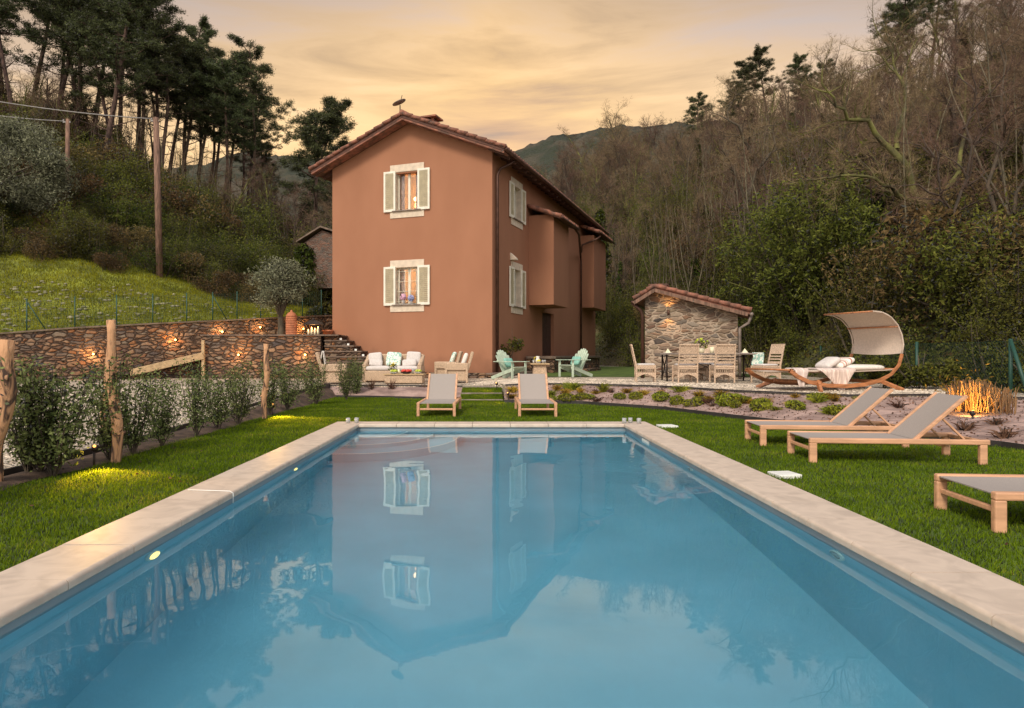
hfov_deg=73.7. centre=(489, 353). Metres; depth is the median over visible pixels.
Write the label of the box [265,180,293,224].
bare tree
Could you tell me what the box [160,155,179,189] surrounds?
bare sapling
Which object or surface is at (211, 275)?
evergreen bush
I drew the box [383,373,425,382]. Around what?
coffee table
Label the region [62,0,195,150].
pine tree
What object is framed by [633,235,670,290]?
evergreen tree
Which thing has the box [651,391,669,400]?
mound plant
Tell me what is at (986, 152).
ivy clad tree
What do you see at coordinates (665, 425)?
valve lid
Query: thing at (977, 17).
bare tree
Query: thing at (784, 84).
bare tree
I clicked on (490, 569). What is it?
pool water
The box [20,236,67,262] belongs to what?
bramble thicket
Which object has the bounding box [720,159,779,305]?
bare sapling
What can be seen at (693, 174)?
bare sapling
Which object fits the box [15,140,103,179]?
bramble thicket
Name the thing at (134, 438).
laurel bush
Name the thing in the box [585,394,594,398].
mound plant
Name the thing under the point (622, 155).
bare tree
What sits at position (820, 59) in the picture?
bare tree
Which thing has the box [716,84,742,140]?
bare tree
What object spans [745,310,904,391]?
canopy hammock
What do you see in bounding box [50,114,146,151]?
evergreen bush
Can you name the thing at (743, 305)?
evergreen bush
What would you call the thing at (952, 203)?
bramble thicket
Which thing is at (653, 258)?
bare sapling
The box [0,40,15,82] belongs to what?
bare tree
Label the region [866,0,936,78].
pine tree
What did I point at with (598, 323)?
evergreen bush
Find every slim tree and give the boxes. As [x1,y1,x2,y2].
[861,45,1023,339]
[930,0,1023,230]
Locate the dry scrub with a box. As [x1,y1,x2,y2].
[1,97,253,274]
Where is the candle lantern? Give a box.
[304,318,322,333]
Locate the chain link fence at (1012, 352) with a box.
[799,339,1023,393]
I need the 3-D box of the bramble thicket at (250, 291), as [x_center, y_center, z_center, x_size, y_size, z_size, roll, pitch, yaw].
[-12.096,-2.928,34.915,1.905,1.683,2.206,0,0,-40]
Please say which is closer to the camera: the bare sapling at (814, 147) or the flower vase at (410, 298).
the flower vase at (410, 298)
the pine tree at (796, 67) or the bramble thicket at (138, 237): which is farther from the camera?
the pine tree at (796, 67)
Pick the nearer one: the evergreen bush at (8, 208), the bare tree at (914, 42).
the evergreen bush at (8, 208)
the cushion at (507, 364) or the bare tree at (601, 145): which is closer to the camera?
the cushion at (507, 364)
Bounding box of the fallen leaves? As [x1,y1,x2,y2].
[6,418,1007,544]
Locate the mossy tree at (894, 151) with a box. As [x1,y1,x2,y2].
[767,0,1010,242]
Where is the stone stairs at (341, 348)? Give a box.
[324,335,367,377]
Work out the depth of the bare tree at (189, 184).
45.77 m
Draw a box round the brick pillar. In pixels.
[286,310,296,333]
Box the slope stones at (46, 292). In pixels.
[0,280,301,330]
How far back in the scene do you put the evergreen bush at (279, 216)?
51.12 m
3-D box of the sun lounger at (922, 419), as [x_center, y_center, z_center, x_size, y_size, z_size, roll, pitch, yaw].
[4.301,0.788,7.462,1.790,0.724,0.718,0,0,5]
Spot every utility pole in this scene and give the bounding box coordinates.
[63,119,70,209]
[150,117,162,277]
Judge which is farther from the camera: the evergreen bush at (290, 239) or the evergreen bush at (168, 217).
the evergreen bush at (290, 239)
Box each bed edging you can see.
[336,395,425,398]
[504,400,1023,449]
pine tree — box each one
[0,0,26,100]
[0,0,54,46]
[0,0,64,115]
[3,0,147,136]
[8,0,64,104]
[24,0,128,146]
[32,0,80,116]
[38,0,154,149]
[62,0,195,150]
[66,1,163,139]
[109,15,169,156]
[116,1,172,132]
[117,0,193,160]
[118,7,169,156]
[124,57,169,154]
[132,20,219,170]
[158,35,210,174]
[158,47,237,177]
[163,15,226,180]
[164,52,231,188]
[184,66,237,189]
[186,48,233,174]
[186,53,263,198]
[188,67,261,183]
[200,32,297,205]
[212,64,270,201]
[218,98,269,199]
[229,93,284,201]
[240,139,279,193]
[260,109,351,233]
[287,95,357,227]
[683,90,715,143]
[717,79,753,125]
[720,60,761,114]
[744,43,788,127]
[784,52,821,124]
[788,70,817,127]
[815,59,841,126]
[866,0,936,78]
[876,2,932,82]
[907,0,983,88]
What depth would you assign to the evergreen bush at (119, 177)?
38.72 m
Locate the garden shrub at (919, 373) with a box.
[864,351,966,388]
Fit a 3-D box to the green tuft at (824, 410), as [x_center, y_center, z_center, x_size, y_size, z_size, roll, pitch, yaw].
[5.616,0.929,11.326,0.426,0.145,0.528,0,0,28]
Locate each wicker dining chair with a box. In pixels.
[630,344,655,381]
[672,344,698,382]
[684,355,705,379]
[699,345,724,379]
[709,344,735,382]
[751,344,784,382]
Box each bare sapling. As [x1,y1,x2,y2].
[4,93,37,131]
[16,80,63,139]
[30,81,58,128]
[86,91,103,147]
[107,84,133,140]
[110,92,152,166]
[115,112,140,148]
[118,123,151,169]
[119,111,144,146]
[123,97,147,148]
[139,116,184,187]
[142,119,178,168]
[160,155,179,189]
[175,146,209,188]
[180,132,212,190]
[195,151,217,184]
[198,145,224,193]
[206,154,235,208]
[270,179,303,248]
[587,176,614,229]
[602,214,644,304]
[606,202,631,293]
[606,241,622,322]
[611,222,639,302]
[624,204,687,346]
[628,204,672,283]
[630,208,661,292]
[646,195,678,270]
[647,172,684,247]
[655,198,686,287]
[656,136,690,233]
[660,200,718,292]
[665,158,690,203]
[666,183,712,292]
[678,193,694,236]
[682,147,720,226]
[684,145,702,204]
[687,145,715,247]
[697,165,737,292]
[697,229,731,296]
[698,131,713,194]
[700,180,732,229]
[707,140,732,192]
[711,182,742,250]
[712,154,740,278]
[720,134,749,204]
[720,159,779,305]
[722,109,766,200]
[722,149,771,266]
[722,159,769,282]
[724,128,805,339]
[727,148,789,300]
[728,117,774,214]
[732,132,818,327]
[735,123,777,208]
[739,120,778,176]
[749,95,773,165]
[750,117,788,175]
[753,133,781,199]
[757,133,823,252]
[758,95,816,179]
[762,158,787,212]
[763,153,818,210]
[765,153,833,334]
[766,143,828,203]
[767,139,816,227]
[776,157,839,238]
[784,117,877,312]
[787,134,847,218]
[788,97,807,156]
[792,113,817,171]
[795,121,837,188]
[801,93,828,176]
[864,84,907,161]
[880,66,955,265]
[895,88,951,188]
[910,84,967,200]
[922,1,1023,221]
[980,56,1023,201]
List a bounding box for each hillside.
[0,102,331,308]
[577,59,1023,392]
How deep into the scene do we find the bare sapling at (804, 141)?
42.85 m
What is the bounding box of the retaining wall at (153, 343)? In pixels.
[0,315,331,379]
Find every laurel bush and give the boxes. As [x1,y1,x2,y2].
[0,357,11,414]
[3,357,92,471]
[3,363,66,471]
[6,354,109,476]
[65,351,143,459]
[96,368,169,453]
[136,371,190,445]
[171,356,226,435]
[198,369,242,429]
[211,359,260,423]
[250,356,286,415]
[272,360,306,409]
[297,355,329,403]
[332,355,356,399]
[342,358,366,393]
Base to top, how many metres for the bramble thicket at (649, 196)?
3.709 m
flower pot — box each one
[388,362,396,370]
[694,338,708,352]
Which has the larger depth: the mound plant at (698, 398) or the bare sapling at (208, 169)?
the bare sapling at (208, 169)
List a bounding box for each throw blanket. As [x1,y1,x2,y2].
[320,351,325,363]
[785,368,808,386]
[805,368,855,390]
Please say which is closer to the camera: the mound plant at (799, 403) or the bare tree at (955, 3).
the mound plant at (799, 403)
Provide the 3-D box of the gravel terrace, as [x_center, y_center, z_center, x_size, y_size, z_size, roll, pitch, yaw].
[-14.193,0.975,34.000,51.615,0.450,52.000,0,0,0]
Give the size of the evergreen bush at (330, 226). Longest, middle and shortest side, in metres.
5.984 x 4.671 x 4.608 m
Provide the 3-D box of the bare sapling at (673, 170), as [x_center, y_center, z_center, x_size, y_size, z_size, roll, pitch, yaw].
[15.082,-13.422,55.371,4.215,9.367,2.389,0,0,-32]
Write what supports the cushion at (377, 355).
on the rattan sofa
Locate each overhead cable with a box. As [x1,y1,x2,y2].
[0,101,150,118]
[4,116,58,120]
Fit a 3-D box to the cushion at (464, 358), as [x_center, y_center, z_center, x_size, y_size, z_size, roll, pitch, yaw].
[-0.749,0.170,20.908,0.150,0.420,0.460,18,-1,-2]
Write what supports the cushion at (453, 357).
on the rattan armchair at (439, 367)
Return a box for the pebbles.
[3,377,944,464]
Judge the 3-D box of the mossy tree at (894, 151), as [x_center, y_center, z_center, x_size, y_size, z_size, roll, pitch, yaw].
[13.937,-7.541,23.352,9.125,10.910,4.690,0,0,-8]
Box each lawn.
[0,397,1023,584]
[547,366,775,376]
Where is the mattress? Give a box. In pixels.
[844,364,884,370]
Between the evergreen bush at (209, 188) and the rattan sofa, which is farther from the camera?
the evergreen bush at (209, 188)
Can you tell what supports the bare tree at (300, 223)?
on the hillside at (65, 231)
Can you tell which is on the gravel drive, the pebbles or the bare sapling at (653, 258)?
the pebbles
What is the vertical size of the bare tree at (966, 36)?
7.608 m
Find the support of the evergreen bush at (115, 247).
on the hillside at (65, 231)
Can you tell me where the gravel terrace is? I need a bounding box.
[17,372,1023,399]
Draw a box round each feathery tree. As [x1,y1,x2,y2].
[707,192,851,336]
[746,139,917,334]
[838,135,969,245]
[868,190,1023,331]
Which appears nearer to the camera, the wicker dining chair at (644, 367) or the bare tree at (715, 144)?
the wicker dining chair at (644, 367)
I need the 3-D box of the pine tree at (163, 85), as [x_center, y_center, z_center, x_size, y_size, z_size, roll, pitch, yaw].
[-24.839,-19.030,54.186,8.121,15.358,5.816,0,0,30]
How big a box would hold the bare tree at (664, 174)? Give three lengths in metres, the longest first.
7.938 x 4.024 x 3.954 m
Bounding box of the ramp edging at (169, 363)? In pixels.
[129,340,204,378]
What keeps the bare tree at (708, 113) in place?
on the hillside at (806, 361)
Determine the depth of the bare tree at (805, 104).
67.00 m
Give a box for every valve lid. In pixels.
[656,424,677,427]
[767,471,801,478]
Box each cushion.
[368,352,381,359]
[369,359,382,365]
[386,352,401,365]
[402,359,416,365]
[406,351,420,364]
[450,352,456,361]
[461,353,467,362]
[503,358,512,366]
[570,356,580,364]
[815,357,840,367]
[832,357,854,367]
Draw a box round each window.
[384,162,429,218]
[384,259,429,311]
[509,176,525,229]
[509,261,525,314]
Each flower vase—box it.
[400,294,405,303]
[408,295,413,303]
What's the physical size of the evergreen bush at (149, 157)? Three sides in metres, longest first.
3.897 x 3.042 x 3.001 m
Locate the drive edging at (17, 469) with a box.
[4,383,329,475]
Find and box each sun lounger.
[417,373,460,416]
[514,373,556,416]
[745,386,908,447]
[787,392,989,465]
[934,473,1023,532]
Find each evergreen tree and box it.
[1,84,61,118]
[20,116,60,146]
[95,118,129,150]
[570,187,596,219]
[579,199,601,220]
[587,191,622,245]
[595,271,636,347]
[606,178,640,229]
[610,210,638,251]
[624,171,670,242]
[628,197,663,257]
[633,186,694,260]
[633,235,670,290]
[643,196,685,257]
[652,184,696,249]
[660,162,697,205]
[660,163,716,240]
[680,214,728,298]
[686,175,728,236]
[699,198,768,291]
[702,187,785,303]
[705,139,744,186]
[706,228,794,318]
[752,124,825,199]
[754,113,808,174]
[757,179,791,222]
[771,139,868,322]
[771,170,900,283]
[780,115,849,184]
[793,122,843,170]
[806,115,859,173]
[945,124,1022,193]
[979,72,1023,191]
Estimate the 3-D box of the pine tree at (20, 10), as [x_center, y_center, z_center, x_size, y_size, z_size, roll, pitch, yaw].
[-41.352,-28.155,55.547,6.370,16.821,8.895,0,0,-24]
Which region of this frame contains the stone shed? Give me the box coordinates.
[631,284,752,378]
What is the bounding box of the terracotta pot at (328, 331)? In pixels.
[323,330,333,333]
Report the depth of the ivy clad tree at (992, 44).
51.13 m
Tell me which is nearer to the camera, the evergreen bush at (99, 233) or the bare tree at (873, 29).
the evergreen bush at (99, 233)
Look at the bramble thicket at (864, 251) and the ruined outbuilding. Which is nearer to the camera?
the bramble thicket at (864, 251)
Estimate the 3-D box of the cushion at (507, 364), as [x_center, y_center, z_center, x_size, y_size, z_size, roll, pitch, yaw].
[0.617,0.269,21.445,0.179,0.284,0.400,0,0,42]
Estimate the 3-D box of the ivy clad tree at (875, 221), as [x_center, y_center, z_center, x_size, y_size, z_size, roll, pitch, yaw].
[13.729,-5.485,25.023,4.249,7.127,3.713,0,0,-36]
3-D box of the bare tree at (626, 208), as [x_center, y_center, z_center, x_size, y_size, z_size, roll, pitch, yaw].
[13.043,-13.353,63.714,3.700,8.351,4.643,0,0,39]
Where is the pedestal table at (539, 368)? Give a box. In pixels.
[530,363,549,377]
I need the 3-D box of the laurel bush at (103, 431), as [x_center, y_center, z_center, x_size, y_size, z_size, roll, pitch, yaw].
[-4.074,0.566,7.285,0.641,1.214,0.721,0,0,-10]
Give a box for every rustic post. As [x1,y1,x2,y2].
[0,339,16,481]
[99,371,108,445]
[105,320,125,463]
[260,344,269,418]
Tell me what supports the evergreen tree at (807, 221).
on the hillside at (806, 361)
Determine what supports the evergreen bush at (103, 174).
on the hillside at (65, 231)
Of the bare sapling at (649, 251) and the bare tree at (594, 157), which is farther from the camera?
the bare tree at (594, 157)
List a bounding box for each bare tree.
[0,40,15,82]
[0,62,53,124]
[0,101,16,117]
[3,56,17,100]
[9,86,63,123]
[19,56,54,97]
[27,57,86,128]
[45,88,103,147]
[51,38,96,99]
[51,65,96,117]
[101,93,124,114]
[128,79,170,150]
[129,108,160,157]
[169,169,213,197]
[170,139,197,182]
[204,165,233,214]
[210,163,264,222]
[230,153,272,215]
[236,145,280,231]
[248,162,286,216]
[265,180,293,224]
[269,181,315,248]
[285,211,311,240]
[287,188,318,231]
[293,175,329,224]
[293,204,331,249]
[301,190,331,225]
[310,178,331,228]
[311,175,331,227]
[313,184,331,221]
[532,162,552,181]
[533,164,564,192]
[545,138,576,193]
[551,150,590,198]
[551,158,566,192]
[551,170,582,203]
[553,143,586,188]
[558,125,601,176]
[564,172,586,204]
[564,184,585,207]
[565,154,589,199]
[569,146,586,191]
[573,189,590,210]
[577,156,601,193]
[577,156,602,204]
[579,149,605,207]
[582,198,623,258]
[583,159,605,205]
[584,146,606,181]
[587,136,604,164]
[588,155,606,205]
[588,170,631,249]
[589,139,620,180]
[589,144,617,204]
[590,126,630,172]
[591,170,620,209]
[592,135,622,178]
[593,132,609,162]
[595,96,632,173]
[596,140,614,175]
[599,135,645,189]
[601,136,631,178]
[602,112,630,166]
[602,113,649,166]
[610,169,645,228]
[612,219,643,285]
[614,137,647,191]
[622,126,645,183]
[623,120,658,178]
[631,141,654,193]
[637,153,681,212]
[638,112,667,160]
[640,130,665,169]
[643,146,678,204]
[651,119,677,156]
[652,169,680,200]
[658,123,688,155]
[660,115,695,180]
[668,132,712,200]
[678,186,715,242]
[684,99,706,154]
[687,94,719,140]
[687,112,712,147]
[687,119,711,166]
[691,115,722,167]
[698,116,720,161]
[699,116,734,177]
[703,111,771,224]
[704,135,747,187]
[707,129,775,193]
[710,94,762,146]
[710,142,773,222]
[713,75,748,128]
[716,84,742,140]
[725,114,760,163]
[729,90,764,135]
[729,177,775,225]
[744,93,781,149]
[747,72,789,163]
[748,81,775,138]
[761,72,803,120]
[763,90,786,146]
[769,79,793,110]
[769,85,803,173]
[783,70,824,125]
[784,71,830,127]
[785,52,841,153]
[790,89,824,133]
[803,35,863,117]
[803,92,837,156]
[803,94,907,213]
[821,63,885,166]
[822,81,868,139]
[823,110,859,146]
[824,49,855,138]
[825,58,882,102]
[828,43,925,143]
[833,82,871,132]
[844,56,868,107]
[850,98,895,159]
[851,13,915,92]
[857,53,897,99]
[862,51,904,112]
[870,94,929,160]
[872,61,945,125]
[882,89,936,181]
[886,7,939,83]
[888,12,931,66]
[894,24,947,88]
[897,0,961,76]
[897,49,943,98]
[899,44,938,97]
[901,116,940,186]
[908,56,962,147]
[909,0,982,82]
[909,24,1021,210]
[910,78,936,132]
[913,141,948,193]
[918,43,961,107]
[920,59,1009,201]
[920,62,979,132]
[930,5,986,78]
[931,114,976,181]
[932,59,1014,135]
[940,0,983,79]
[943,75,1023,179]
[949,1,1023,90]
[950,2,987,65]
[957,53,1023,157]
[958,0,1022,51]
[959,0,996,50]
[967,0,998,67]
[967,2,1013,55]
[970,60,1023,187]
[976,0,1023,54]
[977,0,1022,47]
[992,0,1022,27]
[995,13,1023,59]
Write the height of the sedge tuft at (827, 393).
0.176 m
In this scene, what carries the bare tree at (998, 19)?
on the hillside at (806, 361)
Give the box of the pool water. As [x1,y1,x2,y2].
[0,431,1023,707]
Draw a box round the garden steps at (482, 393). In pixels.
[461,386,502,400]
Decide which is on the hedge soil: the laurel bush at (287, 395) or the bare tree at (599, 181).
the laurel bush at (287, 395)
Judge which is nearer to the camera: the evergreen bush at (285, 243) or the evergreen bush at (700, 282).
the evergreen bush at (700, 282)
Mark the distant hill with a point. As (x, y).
(542, 152)
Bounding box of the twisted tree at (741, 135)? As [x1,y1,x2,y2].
[701,75,798,277]
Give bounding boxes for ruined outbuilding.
[291,226,331,306]
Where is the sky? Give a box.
[0,0,1023,170]
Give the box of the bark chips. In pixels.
[504,385,1023,442]
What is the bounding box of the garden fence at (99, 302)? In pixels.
[0,290,321,331]
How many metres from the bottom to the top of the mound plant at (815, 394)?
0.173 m
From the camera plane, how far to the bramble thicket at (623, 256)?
57.17 m
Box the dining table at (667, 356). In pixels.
[654,353,759,381]
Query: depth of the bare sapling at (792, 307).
26.01 m
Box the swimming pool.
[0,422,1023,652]
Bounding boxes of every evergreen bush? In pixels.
[0,101,38,157]
[0,192,11,233]
[0,210,38,260]
[0,212,36,231]
[1,197,34,220]
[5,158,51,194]
[6,93,76,147]
[25,126,84,172]
[38,199,109,250]
[39,208,112,260]
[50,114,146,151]
[52,127,104,175]
[58,148,103,190]
[59,209,116,261]
[62,181,150,207]
[64,216,109,259]
[66,199,98,227]
[71,158,110,196]
[73,208,111,227]
[74,190,143,220]
[74,233,127,264]
[77,195,112,222]
[82,176,141,225]
[84,157,149,204]
[89,246,135,268]
[95,194,170,231]
[96,166,148,203]
[97,139,178,193]
[98,153,151,194]
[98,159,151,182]
[98,188,147,237]
[100,170,162,229]
[105,143,176,205]
[105,217,154,244]
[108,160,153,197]
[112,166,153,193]
[123,238,192,278]
[124,198,167,240]
[127,203,172,242]
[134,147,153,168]
[136,190,192,231]
[137,239,166,265]
[145,195,184,231]
[146,231,175,249]
[147,178,206,210]
[153,235,185,270]
[162,231,204,280]
[162,234,207,274]
[165,181,230,233]
[172,176,212,208]
[176,199,220,235]
[180,175,221,211]
[180,215,238,250]
[180,229,219,269]
[181,237,259,283]
[186,205,232,244]
[190,253,221,286]
[190,254,229,293]
[201,235,242,285]
[206,221,270,274]
[207,262,251,286]
[214,240,250,278]
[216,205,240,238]
[218,231,248,245]
[220,197,252,223]
[222,278,252,296]
[224,188,259,218]
[225,214,282,256]
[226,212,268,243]
[233,235,261,258]
[234,191,289,241]
[234,194,284,253]
[238,233,284,271]
[246,234,290,270]
[248,219,272,242]
[249,247,291,274]
[264,239,287,260]
[267,238,293,262]
[273,236,296,252]
[279,240,297,260]
[279,277,312,306]
[281,227,310,254]
[293,210,331,237]
[301,283,322,306]
[304,264,331,305]
[595,308,612,332]
[599,274,639,316]
[608,314,644,366]
[609,282,645,334]
[611,295,631,319]
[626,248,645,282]
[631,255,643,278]
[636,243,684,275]
[642,275,664,289]
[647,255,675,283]
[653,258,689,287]
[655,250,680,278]
[675,266,726,297]
[684,275,711,295]
[705,288,758,339]
[712,279,761,342]
[738,298,784,352]
[738,299,779,360]
[747,276,802,342]
[768,311,817,363]
[777,292,809,331]
[797,246,874,336]
[816,262,923,378]
[827,304,871,356]
[831,219,915,310]
[839,315,931,378]
[840,224,888,276]
[845,314,951,383]
[858,253,922,311]
[919,266,982,309]
[927,270,981,331]
[928,243,1023,355]
[933,193,1006,232]
[935,303,1023,392]
[949,277,1023,386]
[955,239,1023,360]
[967,308,1023,391]
[981,274,1023,338]
[982,287,1023,360]
[1003,254,1022,303]
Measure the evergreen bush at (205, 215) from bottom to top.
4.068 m
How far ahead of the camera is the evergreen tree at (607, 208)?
69.54 m
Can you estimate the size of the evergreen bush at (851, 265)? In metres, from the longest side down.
3.585 x 2.799 x 2.761 m
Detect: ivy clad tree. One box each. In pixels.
[606,250,637,323]
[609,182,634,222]
[624,195,668,276]
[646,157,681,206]
[673,209,720,294]
[678,170,771,297]
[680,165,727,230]
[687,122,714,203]
[701,101,732,179]
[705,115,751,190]
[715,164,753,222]
[718,96,771,180]
[726,96,772,144]
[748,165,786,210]
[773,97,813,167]
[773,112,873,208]
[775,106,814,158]
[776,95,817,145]
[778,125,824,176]
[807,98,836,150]
[807,103,927,276]
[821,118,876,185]
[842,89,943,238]
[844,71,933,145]
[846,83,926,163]
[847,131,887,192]
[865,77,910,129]
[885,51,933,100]
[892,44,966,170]
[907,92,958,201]
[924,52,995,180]
[932,52,1023,210]
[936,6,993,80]
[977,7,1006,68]
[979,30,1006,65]
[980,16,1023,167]
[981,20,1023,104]
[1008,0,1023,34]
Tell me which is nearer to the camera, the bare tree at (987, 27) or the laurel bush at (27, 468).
the laurel bush at (27, 468)
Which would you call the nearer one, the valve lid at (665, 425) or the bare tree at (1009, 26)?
the valve lid at (665, 425)
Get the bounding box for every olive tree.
[0,113,80,216]
[244,255,316,333]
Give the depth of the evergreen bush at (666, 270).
44.09 m
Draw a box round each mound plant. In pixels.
[557,393,575,401]
[575,392,587,399]
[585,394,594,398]
[613,392,625,398]
[628,391,642,399]
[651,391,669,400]
[669,395,684,404]
[682,399,703,406]
[691,396,706,400]
[714,392,743,406]
[729,399,741,407]
[737,395,751,402]
[749,397,772,410]
[785,399,805,409]
[806,392,822,399]
[822,404,845,415]
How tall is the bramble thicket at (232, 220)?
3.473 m
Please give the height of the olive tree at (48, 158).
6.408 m
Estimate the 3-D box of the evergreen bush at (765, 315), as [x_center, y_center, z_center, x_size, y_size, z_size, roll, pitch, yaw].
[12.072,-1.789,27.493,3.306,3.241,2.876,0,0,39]
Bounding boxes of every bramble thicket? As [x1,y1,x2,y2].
[0,82,18,101]
[0,103,38,124]
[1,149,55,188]
[7,227,56,248]
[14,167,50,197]
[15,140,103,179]
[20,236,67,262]
[41,97,87,142]
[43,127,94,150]
[44,116,79,138]
[50,98,94,124]
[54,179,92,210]
[61,172,151,212]
[70,112,130,140]
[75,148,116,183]
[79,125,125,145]
[83,137,160,174]
[89,222,131,252]
[89,251,130,273]
[94,138,146,171]
[107,225,155,261]
[137,191,222,237]
[141,181,210,229]
[144,167,187,192]
[166,251,206,284]
[189,267,214,281]
[190,270,238,299]
[199,199,247,235]
[201,208,246,244]
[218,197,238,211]
[229,272,249,289]
[234,281,272,303]
[235,271,279,297]
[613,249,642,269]
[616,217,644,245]
[633,290,695,324]
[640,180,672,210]
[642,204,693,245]
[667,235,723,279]
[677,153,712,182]
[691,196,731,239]
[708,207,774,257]
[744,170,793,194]
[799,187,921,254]
[819,235,942,311]
[860,201,1023,331]
[902,168,1021,245]
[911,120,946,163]
[949,219,1023,315]
[957,206,1023,302]
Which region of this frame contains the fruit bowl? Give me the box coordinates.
[401,369,411,373]
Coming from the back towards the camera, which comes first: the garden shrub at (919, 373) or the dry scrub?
the dry scrub
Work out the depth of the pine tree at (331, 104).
57.99 m
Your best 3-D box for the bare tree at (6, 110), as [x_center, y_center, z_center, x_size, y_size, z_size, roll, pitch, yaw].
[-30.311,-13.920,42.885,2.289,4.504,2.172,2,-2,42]
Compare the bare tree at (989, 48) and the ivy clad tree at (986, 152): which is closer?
the ivy clad tree at (986, 152)
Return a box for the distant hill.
[167,115,846,225]
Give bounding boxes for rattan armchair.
[315,352,346,382]
[434,351,462,373]
[445,352,473,382]
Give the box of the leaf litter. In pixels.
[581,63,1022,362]
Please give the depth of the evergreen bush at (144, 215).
36.53 m
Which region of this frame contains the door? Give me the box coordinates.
[542,313,550,354]
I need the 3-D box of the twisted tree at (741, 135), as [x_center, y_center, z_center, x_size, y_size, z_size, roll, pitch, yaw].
[12.911,-8.313,34.395,5.834,12.081,4.249,0,0,-30]
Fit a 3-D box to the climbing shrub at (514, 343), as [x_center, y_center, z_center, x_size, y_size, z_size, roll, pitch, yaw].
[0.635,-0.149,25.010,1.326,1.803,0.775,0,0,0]
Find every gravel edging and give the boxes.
[330,385,462,386]
[505,383,1023,399]
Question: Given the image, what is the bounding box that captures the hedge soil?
[0,387,336,490]
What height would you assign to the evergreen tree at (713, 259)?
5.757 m
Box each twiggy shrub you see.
[364,378,377,389]
[385,378,398,388]
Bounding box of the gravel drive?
[3,385,304,468]
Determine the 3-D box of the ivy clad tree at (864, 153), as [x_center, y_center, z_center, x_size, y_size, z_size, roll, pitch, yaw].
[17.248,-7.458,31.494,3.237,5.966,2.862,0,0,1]
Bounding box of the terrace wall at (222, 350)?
[200,334,340,378]
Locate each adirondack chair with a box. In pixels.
[491,350,529,379]
[556,348,592,376]
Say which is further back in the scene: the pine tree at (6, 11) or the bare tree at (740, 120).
the bare tree at (740, 120)
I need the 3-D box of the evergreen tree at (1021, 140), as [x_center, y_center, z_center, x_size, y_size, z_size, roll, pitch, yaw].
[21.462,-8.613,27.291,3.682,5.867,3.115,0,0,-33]
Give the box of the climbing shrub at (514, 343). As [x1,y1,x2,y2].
[501,337,524,357]
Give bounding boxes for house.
[308,96,613,378]
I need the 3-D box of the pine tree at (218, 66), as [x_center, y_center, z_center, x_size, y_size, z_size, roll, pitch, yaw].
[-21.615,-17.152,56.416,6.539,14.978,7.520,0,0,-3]
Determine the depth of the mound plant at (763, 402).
12.12 m
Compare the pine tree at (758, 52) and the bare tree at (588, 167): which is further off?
the bare tree at (588, 167)
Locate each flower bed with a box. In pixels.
[330,387,461,396]
[504,385,1023,443]
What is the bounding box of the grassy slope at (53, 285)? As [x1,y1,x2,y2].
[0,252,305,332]
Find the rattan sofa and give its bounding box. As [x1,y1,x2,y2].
[362,354,424,381]
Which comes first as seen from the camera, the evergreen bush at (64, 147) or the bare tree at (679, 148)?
the evergreen bush at (64, 147)
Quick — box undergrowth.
[598,175,1023,392]
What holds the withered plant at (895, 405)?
on the flower bed at (813, 408)
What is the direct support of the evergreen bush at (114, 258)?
on the hillside at (65, 231)
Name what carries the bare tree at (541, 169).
on the hillside at (806, 361)
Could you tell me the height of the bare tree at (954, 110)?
8.078 m
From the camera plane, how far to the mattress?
14.45 m
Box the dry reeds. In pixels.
[921,360,1018,413]
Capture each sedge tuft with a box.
[503,394,517,398]
[504,385,517,392]
[549,384,563,390]
[558,388,573,393]
[575,388,585,392]
[618,387,632,392]
[635,389,653,394]
[690,389,708,396]
[712,388,728,394]
[790,393,799,397]
[821,392,836,399]
[829,394,841,401]
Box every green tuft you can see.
[548,390,557,395]
[557,381,584,389]
[595,383,611,391]
[669,384,689,391]
[766,406,783,410]
[806,392,831,402]
[818,407,838,413]
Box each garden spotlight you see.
[91,444,98,464]
[969,410,974,418]
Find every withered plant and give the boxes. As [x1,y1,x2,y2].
[589,397,605,401]
[697,397,714,403]
[888,399,907,407]
[951,417,982,430]
[980,417,1014,424]
[981,426,1023,438]
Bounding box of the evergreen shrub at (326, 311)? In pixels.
[304,302,331,316]

